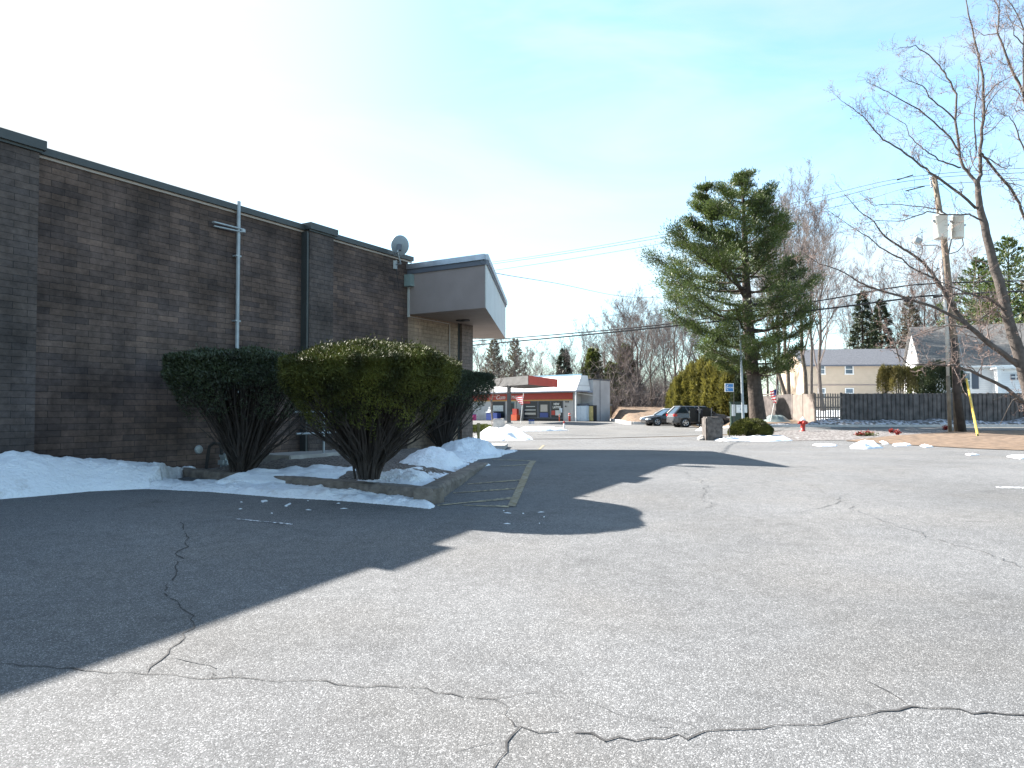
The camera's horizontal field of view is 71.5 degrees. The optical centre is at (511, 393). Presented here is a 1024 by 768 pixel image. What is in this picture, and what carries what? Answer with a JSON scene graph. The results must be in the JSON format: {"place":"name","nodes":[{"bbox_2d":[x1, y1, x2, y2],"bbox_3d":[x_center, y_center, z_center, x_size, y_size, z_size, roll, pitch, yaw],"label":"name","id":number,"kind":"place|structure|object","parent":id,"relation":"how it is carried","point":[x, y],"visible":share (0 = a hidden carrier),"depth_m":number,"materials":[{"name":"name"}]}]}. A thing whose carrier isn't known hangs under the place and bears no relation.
{"place":"outdoors","nodes":[
{"label":"outdoors","id":0,"kind":"place"},
{"bbox_2d":[0,435,1023,767],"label":"parking lot","id":1,"kind":"structure","parent":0,"point":[660,603],"depth_m":4.78,"materials":[{"name":"asphalt"}]},
{"bbox_2d":[0,450,194,498],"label":"snow pile","id":2,"kind":"object","parent":1,"relation":"on","point":[27,474],"visible":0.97,"depth_m":10.68,"materials":[{"name":"snow"}]},
{"bbox_2d":[146,478,434,508],"bbox_3d":[-3.346,1.454,10.737,5.655,0.254,1.492,-1,-2,23],"label":"snow pile","id":3,"kind":"object","parent":1,"relation":"on","point":[284,490],"visible":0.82,"depth_m":10.14,"materials":[{"name":"snow"}]},
{"bbox_2d":[263,449,339,460],"bbox_3d":[-4.216,1.432,15.333,1.030,0.340,2.400,-1,-2,31],"label":"concrete stoop","id":4,"kind":"object","parent":1,"relation":"on","point":[297,455],"visible":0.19,"depth_m":14.60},
{"bbox_2d":[182,467,443,503],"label":"planter kerb","id":5,"kind":"structure","parent":1,"relation":"on","point":[391,488],"depth_m":10.39,"materials":[{"name":"concrete"}]},
{"bbox_2d":[214,448,472,479],"bbox_3d":[-1.618,1.439,14.785,6.343,0.356,8.815,-1,-2,31],"label":"planting bed","id":6,"kind":"object","parent":1,"relation":"on","point":[389,465],"visible":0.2,"depth_m":13.14,"materials":[{"name":"soil"}]},
{"bbox_2d":[194,441,227,468],"bbox_3d":[-5.619,1.205,13.412,0.571,0.605,0.665,-1,-2,31],"label":"gas meter","id":7,"kind":"object","parent":6,"relation":"on","point":[222,461],"visible":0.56,"depth_m":13.30,"materials":[{"name":"grey metal"}]},
{"bbox_2d":[160,343,308,471],"bbox_3d":[-4.491,0.297,12.139,2.767,2.266,2.810,0,-2,0],"label":"yew bush","id":8,"kind":"object","parent":6,"relation":"on","point":[244,424],"visible":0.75,"depth_m":11.48,"materials":[{"name":"green plant"}]},
{"bbox_2d":[215,464,355,483],"bbox_3d":[-3.524,1.390,11.922,2.240,0.347,1.880,0,-2,0],"label":"snow pile","id":9,"kind":"object","parent":6,"relation":"on","point":[258,475],"visible":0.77,"depth_m":11.32,"materials":[{"name":"snow"}]},
{"bbox_2d":[275,334,463,479],"bbox_3d":[-2.022,0.198,10.182,2.692,2.062,2.773,0,-2,0],"label":"yew bush","id":10,"kind":"object","parent":6,"relation":"on","point":[372,392],"visible":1,"depth_m":9.42,"materials":[{"name":"green plant"}]},
{"bbox_2d":[358,437,504,485],"bbox_3d":[-1.424,1.359,15.623,1.829,0.656,11.084,0,-2,8],"label":"snow pile","id":11,"kind":"object","parent":6,"relation":"on","point":[454,456],"visible":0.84,"depth_m":13.28,"materials":[{"name":"snow"}]},
{"bbox_2d":[411,369,495,446],"bbox_3d":[-1.870,0.462,19.582,2.766,2.384,2.889,1,-2,-27],"label":"yew bush","id":12,"kind":"object","parent":6,"relation":"on","point":[480,383],"visible":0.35,"depth_m":19.17,"materials":[{"name":"green plant"}]},
{"bbox_2d":[413,462,489,502],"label":"planter kerb","id":13,"kind":"structure","parent":1,"relation":"on","point":[450,483],"depth_m":10.71,"materials":[{"name":"concrete"}]},
{"bbox_2d":[235,445,1023,524],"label":"lot marking","id":14,"kind":"object","parent":1,"relation":"on","point":[515,497],"visible":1,"depth_m":10.71,"materials":[{"name":"yellow paint"}]},
{"bbox_2d":[702,417,722,439],"bbox_3d":[8.485,1.542,30.134,0.748,1.119,0.754,0,-2,0],"label":"concrete block","id":15,"kind":"object","parent":1,"relation":"on","point":[712,428],"depth_m":29.78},
{"bbox_2d":[850,440,882,448],"bbox_3d":[12.478,1.784,25.100,1.191,0.267,5.249,-1,-2,25],"label":"snow pile","id":16,"kind":"object","parent":1,"relation":"on","point":[866,444],"visible":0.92,"depth_m":23.20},
{"bbox_2d":[0,0,1023,395],"label":"sky","id":17,"kind":"structure","parent":0,"point":[506,130],"materials":[{"name":"blue"}]},
{"bbox_2d":[473,420,698,431],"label":"lot","id":18,"kind":"structure","parent":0,"point":[592,426],"depth_m":57.94,"materials":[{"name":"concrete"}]},
{"bbox_2d":[495,375,557,423],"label":"fuel canopy","id":19,"kind":"object","parent":18,"relation":"on","point":[538,382],"visible":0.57,"depth_m":67.31,"materials":[{"name":"metal"}]},
{"bbox_2d":[473,374,610,421],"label":"corner store","id":20,"kind":"structure","parent":18,"relation":"on","point":[567,395],"depth_m":80.64,"materials":[{"name":"paint"}]},
{"bbox_2d":[524,401,537,417],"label":"window","id":21,"kind":"structure","parent":20,"relation":"in","point":[532,403],"depth_m":82.36,"materials":[{"name":"black glass"}]},
{"bbox_2d":[551,401,562,417],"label":"window","id":22,"kind":"structure","parent":20,"relation":"in","point":[553,403],"depth_m":80.10,"materials":[{"name":"black glass"}]},
{"bbox_2d":[519,426,566,430],"bbox_3d":[1.975,2.349,47.525,3.578,0.311,6.977,0,-2,0],"label":"snow pile","id":23,"kind":"object","parent":18,"relation":"on","point":[545,428],"visible":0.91,"depth_m":44.86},
{"bbox_2d":[576,404,588,420],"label":"ice box","id":24,"kind":"object","parent":18,"relation":"on","point":[582,412],"visible":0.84,"depth_m":78.45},
{"bbox_2d":[640,409,691,425],"bbox_3d":[13.480,2.039,60.970,4.760,1.526,2.093,0,-2,-12],"label":"black sedan","id":25,"kind":"object","parent":18,"relation":"on","point":[658,418],"visible":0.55,"depth_m":59.92,"materials":[{"name":"paint"}]},
{"bbox_2d":[473,426,1023,438],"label":"road","id":26,"kind":"structure","parent":0,"point":[573,434],"depth_m":40.62,"materials":[{"name":"asphalt"}]},
{"bbox_2d":[474,425,532,440],"bbox_3d":[-0.403,1.949,37.502,2.894,0.588,17.098,0,-2,0],"label":"snow pile","id":27,"kind":"object","parent":26,"relation":"on","point":[506,433],"visible":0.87,"depth_m":30.20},
{"bbox_2d":[479,343,532,425],"bbox_3d":[-0.461,-0.440,39.027,3.433,5.332,2.667,1,-2,-26],"label":"bare tree","id":28,"kind":"object","parent":26,"relation":"on","point":[500,379],"visible":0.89,"depth_m":38.90,"materials":[{"name":"brown plant"}]},
{"bbox_2d":[723,425,1023,427],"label":"road kerb","id":29,"kind":"structure","parent":26,"relation":"on","point":[889,426],"depth_m":43.63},
{"bbox_2d":[723,420,808,425],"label":"roadside verge","id":30,"kind":"structure","parent":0,"point":[791,422],"depth_m":46.78,"materials":[{"name":"beige plant"}]},
{"bbox_2d":[685,355,708,424],"bbox_3d":[17.459,-0.227,64.024,3.875,7.220,3.048,0,-2,0],"label":"arborvitae","id":31,"kind":"object","parent":30,"relation":"on","point":[699,365],"visible":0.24,"depth_m":63.39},
{"bbox_2d":[696,357,720,407],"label":"arborvitae","id":32,"kind":"object","parent":30,"relation":"on","point":[705,372],"visible":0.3,"depth_m":62.09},
{"bbox_2d":[706,364,723,413],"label":"arborvitae","id":33,"kind":"object","parent":30,"relation":"on","point":[713,380],"visible":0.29,"depth_m":61.06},
{"bbox_2d":[714,365,744,418],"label":"arborvitae","id":34,"kind":"object","parent":30,"relation":"on","point":[722,403],"visible":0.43,"depth_m":59.50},
{"bbox_2d":[727,373,748,417],"bbox_3d":[16.847,0.303,51.992,2.126,3.926,1.744,0,-2,0],"label":"evergreen shrub","id":35,"kind":"object","parent":30,"relation":"on","point":[735,395],"visible":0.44,"depth_m":51.59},
{"bbox_2d":[765,414,790,421],"bbox_3d":[17.859,1.715,47.882,2.070,0.598,1.620,0,-2,0],"label":"covered heap","id":36,"kind":"object","parent":30,"relation":"on","point":[778,418],"visible":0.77,"depth_m":47.42,"materials":[{"name":"plastic"}]},
{"bbox_2d":[763,393,1023,421],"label":"wooden fence","id":37,"kind":"object","parent":30,"relation":"on","point":[900,406],"visible":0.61,"depth_m":45.99,"materials":[{"name":"wood"}]},
{"bbox_2d":[807,417,1023,424],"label":"snow bank","id":38,"kind":"structure","parent":30,"relation":"on","point":[837,421],"depth_m":44.84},
{"bbox_2d":[575,425,1023,438],"bbox_3d":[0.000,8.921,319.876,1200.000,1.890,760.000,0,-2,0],"label":"ground","id":39,"kind":"structure","parent":0,"point":[696,426],"depth_m":36.35,"materials":[{"name":"asphalt"}]},
{"bbox_2d":[0,127,507,468],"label":"brick building","id":40,"kind":"structure","parent":39,"relation":"on","point":[116,284],"depth_m":12.76,"materials":[{"name":"brown brick"}]},
{"bbox_2d":[391,235,408,285],"bbox_3d":[-2.962,-3.373,18.209,0.582,1.280,0.397,-1,-2,44],"label":"satellite dish","id":41,"kind":"object","parent":40,"relation":"attached to","point":[399,245],"visible":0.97,"depth_m":18.09,"materials":[{"name":"grey metal"}]},
{"bbox_2d":[481,340,507,377],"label":"pine tree","id":42,"kind":"object","parent":39,"relation":"on","point":[492,350],"visible":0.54,"depth_m":101.82,"materials":[{"name":"green plant"}]},
{"bbox_2d":[499,338,526,377],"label":"pine tree","id":43,"kind":"object","parent":39,"relation":"on","point":[512,356],"visible":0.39,"depth_m":105.95,"materials":[{"name":"green plant"}]},
{"bbox_2d":[496,339,540,376],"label":"bare tree","id":44,"kind":"object","parent":39,"relation":"on","point":[519,367],"visible":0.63,"depth_m":99.76,"materials":[{"name":"brown plant"}]},
{"bbox_2d":[513,339,562,376],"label":"bare tree","id":45,"kind":"object","parent":39,"relation":"on","point":[540,360],"visible":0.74,"depth_m":97.58,"materials":[{"name":"brown plant"}]},
{"bbox_2d":[529,343,576,374],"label":"bare tree","id":46,"kind":"object","parent":39,"relation":"on","point":[556,355],"visible":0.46,"depth_m":105.58,"materials":[{"name":"grey plant"}]},
{"bbox_2d":[548,329,580,375],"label":"bare tree","id":47,"kind":"object","parent":39,"relation":"on","point":[571,343],"visible":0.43,"depth_m":110.02,"materials":[{"name":"brown plant"}]},
{"bbox_2d":[555,348,574,374],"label":"evergreen tree","id":48,"kind":"object","parent":39,"relation":"on","point":[560,357],"visible":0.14,"depth_m":103.76,"materials":[{"name":"plant"}]},
{"bbox_2d":[561,315,598,373],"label":"bare tree","id":49,"kind":"object","parent":39,"relation":"on","point":[584,344],"visible":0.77,"depth_m":97.09,"materials":[{"name":"brown plant"}]},
{"bbox_2d":[579,346,610,409],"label":"evergreen tree","id":50,"kind":"object","parent":39,"relation":"on","point":[591,352],"visible":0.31,"depth_m":93.54,"materials":[{"name":"green plant"}]},
{"bbox_2d":[585,308,639,367],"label":"bare tree","id":51,"kind":"object","parent":39,"relation":"on","point":[615,339],"visible":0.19,"depth_m":105.36,"materials":[{"name":"brown plant"}]},
{"bbox_2d":[603,360,624,415],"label":"evergreen tree","id":52,"kind":"object","parent":39,"relation":"on","point":[607,368],"visible":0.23,"depth_m":91.54,"materials":[{"name":"plant"}]},
{"bbox_2d":[554,288,686,383],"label":"bare tree","id":53,"kind":"object","parent":39,"relation":"on","point":[608,321],"visible":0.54,"depth_m":100.32,"materials":[{"name":"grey plant"}]},
{"bbox_2d":[616,343,643,405],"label":"evergreen tree","id":54,"kind":"object","parent":39,"relation":"on","point":[633,362],"visible":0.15,"depth_m":97.47,"materials":[{"name":"wood"}]},
{"bbox_2d":[596,290,672,364],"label":"bare tree","id":55,"kind":"object","parent":39,"relation":"on","point":[630,321],"visible":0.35,"depth_m":104.15,"materials":[{"name":"brown plant"}]},
{"bbox_2d":[611,407,663,421],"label":"leaf mound","id":56,"kind":"object","parent":39,"relation":"on","point":[634,414],"visible":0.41,"depth_m":77.83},
{"bbox_2d":[678,359,702,424],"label":"arborvitae","id":57,"kind":"object","parent":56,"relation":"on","point":[689,366],"visible":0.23,"depth_m":64.43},
{"bbox_2d":[600,284,677,402],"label":"bare tree","id":58,"kind":"object","parent":39,"relation":"on","point":[623,315],"visible":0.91,"depth_m":91.73,"materials":[{"name":"grey plant"}]},
{"bbox_2d":[601,290,678,399],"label":"bare tree","id":59,"kind":"object","parent":39,"relation":"on","point":[625,335],"visible":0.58,"depth_m":95.39,"materials":[{"name":"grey plant"}]},
{"bbox_2d":[632,304,667,406],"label":"bare tree","id":60,"kind":"object","parent":39,"relation":"on","point":[652,335],"visible":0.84,"depth_m":86.92,"materials":[{"name":"brown plant"}]},
{"bbox_2d":[633,304,688,391],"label":"bare tree","id":61,"kind":"object","parent":39,"relation":"on","point":[665,349],"visible":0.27,"depth_m":95.62,"materials":[{"name":"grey plant"}]},
{"bbox_2d":[552,348,775,418],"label":"brushwood","id":62,"kind":"object","parent":39,"relation":"on","point":[658,399],"visible":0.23,"depth_m":88.83,"materials":[{"name":"plant"}]},
{"bbox_2d":[640,273,699,378],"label":"bare tree","id":63,"kind":"object","parent":39,"relation":"on","point":[674,351],"visible":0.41,"depth_m":82.06,"materials":[{"name":"brown plant"}]},
{"bbox_2d":[642,308,698,391],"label":"bare tree","id":64,"kind":"object","parent":39,"relation":"on","point":[669,359],"visible":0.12,"depth_m":96.91,"materials":[{"name":"grey plant"}]},
{"bbox_2d":[668,368,697,407],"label":"arborvitae","id":65,"kind":"object","parent":39,"relation":"on","point":[676,388],"visible":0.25,"depth_m":64.99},
{"bbox_2d":[657,306,709,368],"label":"bare tree","id":66,"kind":"object","parent":39,"relation":"on","point":[692,343],"visible":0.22,"depth_m":89.15,"materials":[{"name":"brown plant"}]},
{"bbox_2d":[666,406,729,426],"bbox_3d":[14.685,1.829,55.606,4.660,1.725,2.863,0,-2,-7],"label":"grey suv","id":67,"kind":"object","parent":39,"relation":"on","point":[682,416],"visible":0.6,"depth_m":55.04,"materials":[{"name":"paint"}]},
{"bbox_2d":[677,323,730,369],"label":"bare tree","id":68,"kind":"object","parent":39,"relation":"on","point":[687,354],"visible":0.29,"depth_m":90.65,"materials":[{"name":"grey plant"}]},
{"bbox_2d":[634,166,829,419],"bbox_3d":[14.038,-6.550,46.384,12.393,16.656,11.802,0,-2,0],"label":"pine tree","id":69,"kind":"object","parent":39,"relation":"on","point":[725,250],"visible":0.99,"depth_m":44.53,"materials":[{"name":"green plant"}]},
{"bbox_2d":[729,402,746,425],"bbox_3d":[14.299,1.339,44.971,1.020,1.624,0.802,0,-2,12],"label":"phone booth","id":70,"kind":"object","parent":39,"relation":"on","point":[735,411],"visible":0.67,"depth_m":44.66,"materials":[{"name":"green paint"}]},
{"bbox_2d":[739,323,744,418],"bbox_3d":[14.239,-1.174,44.046,0.334,6.770,0.171,0,-2,0],"label":"metal pole","id":71,"kind":"object","parent":39,"relation":"on","point":[742,391],"visible":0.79,"depth_m":43.98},
{"bbox_2d":[729,264,794,395],"bbox_3d":[20.954,-4.747,60.720,6.549,13.093,3.611,1,-2,-23],"label":"bare tree","id":72,"kind":"object","parent":39,"relation":"on","point":[767,382],"visible":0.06,"depth_m":60.81,"materials":[{"name":"brown plant"}]},
{"bbox_2d":[781,349,904,409],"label":"beige house","id":73,"kind":"structure","parent":39,"relation":"on","point":[851,371],"depth_m":71.93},
{"bbox_2d":[825,282,877,348],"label":"bare tree","id":74,"kind":"object","parent":39,"relation":"on","point":[844,325],"visible":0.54,"depth_m":98.34,"materials":[{"name":"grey plant"}]},
{"bbox_2d":[845,289,876,348],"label":"spruce tree","id":75,"kind":"object","parent":39,"relation":"on","point":[859,318],"visible":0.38,"depth_m":92.06,"materials":[{"name":"green plant"}]},
{"bbox_2d":[863,298,900,348],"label":"spruce tree","id":76,"kind":"object","parent":39,"relation":"on","point":[873,338],"visible":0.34,"depth_m":89.91,"materials":[{"name":"green plant"}]},
{"bbox_2d":[831,230,936,346],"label":"bare tree","id":77,"kind":"object","parent":39,"relation":"on","point":[883,297],"visible":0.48,"depth_m":96.25,"materials":[{"name":"grey plant"}]},
{"bbox_2d":[893,295,921,348],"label":"pine tree","id":78,"kind":"object","parent":39,"relation":"on","point":[914,324],"visible":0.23,"depth_m":92.11,"materials":[{"name":"green plant"}]},
{"bbox_2d":[847,234,976,343],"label":"bare tree","id":79,"kind":"object","parent":39,"relation":"on","point":[924,307],"visible":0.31,"depth_m":92.31,"materials":[{"name":"grey plant"}]},
{"bbox_2d":[893,280,939,337],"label":"bare tree","id":80,"kind":"object","parent":39,"relation":"on","point":[921,308],"visible":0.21,"depth_m":95.85,"materials":[{"name":"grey plant"}]},
{"bbox_2d":[883,245,983,339],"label":"bare tree","id":81,"kind":"object","parent":39,"relation":"on","point":[953,288],"visible":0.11,"depth_m":91.00,"materials":[{"name":"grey plant"}]},
{"bbox_2d":[899,259,977,326],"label":"bare tree","id":82,"kind":"object","parent":39,"relation":"on","point":[959,270],"visible":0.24,"depth_m":95.78,"materials":[{"name":"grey plant"}]},
{"bbox_2d":[936,255,1022,325],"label":"pine tree","id":83,"kind":"object","parent":39,"relation":"on","point":[974,264],"visible":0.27,"depth_m":83.96,"materials":[{"name":"green plant"}]},
{"bbox_2d":[937,234,1023,325],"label":"pine tree","id":84,"kind":"object","parent":39,"relation":"on","point":[1004,253],"visible":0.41,"depth_m":79.83,"materials":[{"name":"green plant"}]},
{"bbox_2d":[817,410,839,420],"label":"snowy yard","id":85,"kind":"structure","parent":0,"point":[829,414],"depth_m":57.22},
{"bbox_2d":[749,191,813,393],"bbox_3d":[23.384,-8.233,61.666,5.892,20.106,10.686,0,-2,2],"label":"bare tree","id":86,"kind":"object","parent":85,"relation":"on","point":[781,382],"visible":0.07,"depth_m":62.70,"materials":[{"name":"brown plant"}]},
{"bbox_2d":[750,168,827,393],"bbox_3d":[21.709,-8.225,58.175,7.760,20.028,7.933,-1,-2,30],"label":"bare tree","id":87,"kind":"object","parent":85,"relation":"on","point":[788,385],"visible":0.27,"depth_m":57.83,"materials":[{"name":"brown plant"}]},
{"bbox_2d":[762,157,845,393],"bbox_3d":[21.474,-7.848,54.151,7.542,19.466,7.710,-1,-2,29],"label":"bare tree","id":88,"kind":"object","parent":85,"relation":"on","point":[805,381],"visible":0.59,"depth_m":53.94,"materials":[{"name":"brown plant"}]},
{"bbox_2d":[773,211,861,410],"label":"bare tree","id":89,"kind":"object","parent":85,"relation":"on","point":[821,340],"visible":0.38,"depth_m":67.06,"materials":[{"name":"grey plant"}]},
{"bbox_2d":[783,177,865,393],"bbox_3d":[27.040,-8.285,60.486,7.874,20.080,5.739,1,-2,-22],"label":"bare tree","id":90,"kind":"object","parent":85,"relation":"on","point":[811,343],"visible":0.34,"depth_m":60.25,"materials":[{"name":"grey plant"}]},
{"bbox_2d":[876,364,893,392],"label":"arborvitae","id":91,"kind":"object","parent":85,"relation":"on","point":[883,370],"visible":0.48,"depth_m":50.81,"materials":[{"name":"green plant"}]},
{"bbox_2d":[884,364,918,393],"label":"arborvitae","id":92,"kind":"object","parent":85,"relation":"on","point":[899,374],"visible":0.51,"depth_m":50.05,"materials":[{"name":"green plant"}]},
{"bbox_2d":[905,363,933,393],"bbox_3d":[29.896,-0.087,52.051,2.224,4.379,1.814,0,-2,0],"label":"evergreen shrub","id":93,"kind":"object","parent":85,"relation":"on","point":[917,368],"visible":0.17,"depth_m":51.71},
{"bbox_2d":[915,359,967,393],"bbox_3d":[30.848,-0.204,51.024,3.751,4.751,3.016,0,-2,0],"label":"evergreen shrub","id":94,"kind":"object","parent":85,"relation":"on","point":[937,374],"visible":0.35,"depth_m":50.36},
{"bbox_2d":[902,323,1023,393],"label":"white house","id":95,"kind":"structure","parent":85,"relation":"on","point":[977,384],"depth_m":56.12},
{"bbox_2d":[734,430,947,440],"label":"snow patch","id":96,"kind":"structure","parent":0,"point":[800,435],"depth_m":35.96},
{"bbox_2d":[727,417,773,435],"bbox_3d":[10.879,1.562,32.632,2.122,0.971,1.808,0,-2,0],"label":"shrub","id":97,"kind":"object","parent":96,"relation":"on","point":[749,426],"visible":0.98,"depth_m":32.05,"materials":[{"name":"green plant"}]},
{"bbox_2d":[714,435,791,441],"bbox_3d":[10.397,1.958,31.233,4.042,0.240,5.277,0,-2,0],"label":"snow patch","id":98,"kind":"object","parent":96,"relation":"on","point":[760,438],"visible":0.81,"depth_m":29.30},
{"bbox_2d":[847,431,1023,449],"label":"leaf verge","id":99,"kind":"structure","parent":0,"point":[1010,440],"depth_m":30.19,"materials":[{"name":"plant"}]},
{"bbox_2d":[794,0,1023,423],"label":"bare tree","id":100,"kind":"object","parent":99,"relation":"on","point":[1015,343],"visible":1,"depth_m":24.16,"materials":[{"name":"grey plant"}]},
{"bbox_2d":[913,176,966,431],"bbox_3d":[22.998,-4.716,38.077,3.034,14.220,0.922,0,-2,-16],"label":"utility pole","id":101,"kind":"object","parent":99,"relation":"on","point":[940,229],"visible":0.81,"depth_m":38.07,"materials":[{"name":"brown wood"}]},
{"bbox_2d":[473,280,1022,341],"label":"overhead wire","id":102,"kind":"object","parent":101,"relation":"attached to","point":[755,310],"visible":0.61,"depth_m":45.30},
{"bbox_2d":[473,290,1023,345],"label":"overhead wire","id":103,"kind":"object","parent":101,"relation":"attached to","point":[744,318],"visible":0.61,"depth_m":46.41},
{"bbox_2d":[498,180,1017,269],"bbox_3d":[8.530,-10.422,48.093,53.509,1.580,2.823,-1,-2,29],"label":"overhead wire","id":104,"kind":"object","parent":101,"relation":"attached to","point":[786,217],"visible":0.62,"depth_m":43.07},
{"bbox_2d":[495,172,1022,263],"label":"overhead wire","id":105,"kind":"object","parent":101,"relation":"attached to","point":[765,214],"visible":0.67,"depth_m":42.80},
{"bbox_2d":[495,168,1022,261],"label":"overhead wire","id":106,"kind":"object","parent":101,"relation":"attached to","point":[764,210],"visible":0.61,"depth_m":42.62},
{"bbox_2d":[513,275,1009,327],"bbox_3d":[13.236,-5.637,45.791,42.932,0.845,2.558,-1,-2,30],"label":"overhead wire","id":107,"kind":"object","parent":101,"relation":"attached to","point":[760,298],"visible":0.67,"depth_m":44.33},
{"bbox_2d":[956,328,978,435],"bbox_3d":[23.068,-1.229,35.766,0.652,7.232,5.259,-1,-2,21],"label":"guy wire","id":108,"kind":"object","parent":101,"relation":"attached to","point":[973,412],"visible":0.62,"depth_m":35.69,"materials":[{"name":"yellow metal"}]},
{"bbox_2d":[952,0,1023,154],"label":"bare tree","id":109,"kind":"object","parent":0,"point":[1016,79],"visible":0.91,"depth_m":26.26,"materials":[{"name":"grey plant"}]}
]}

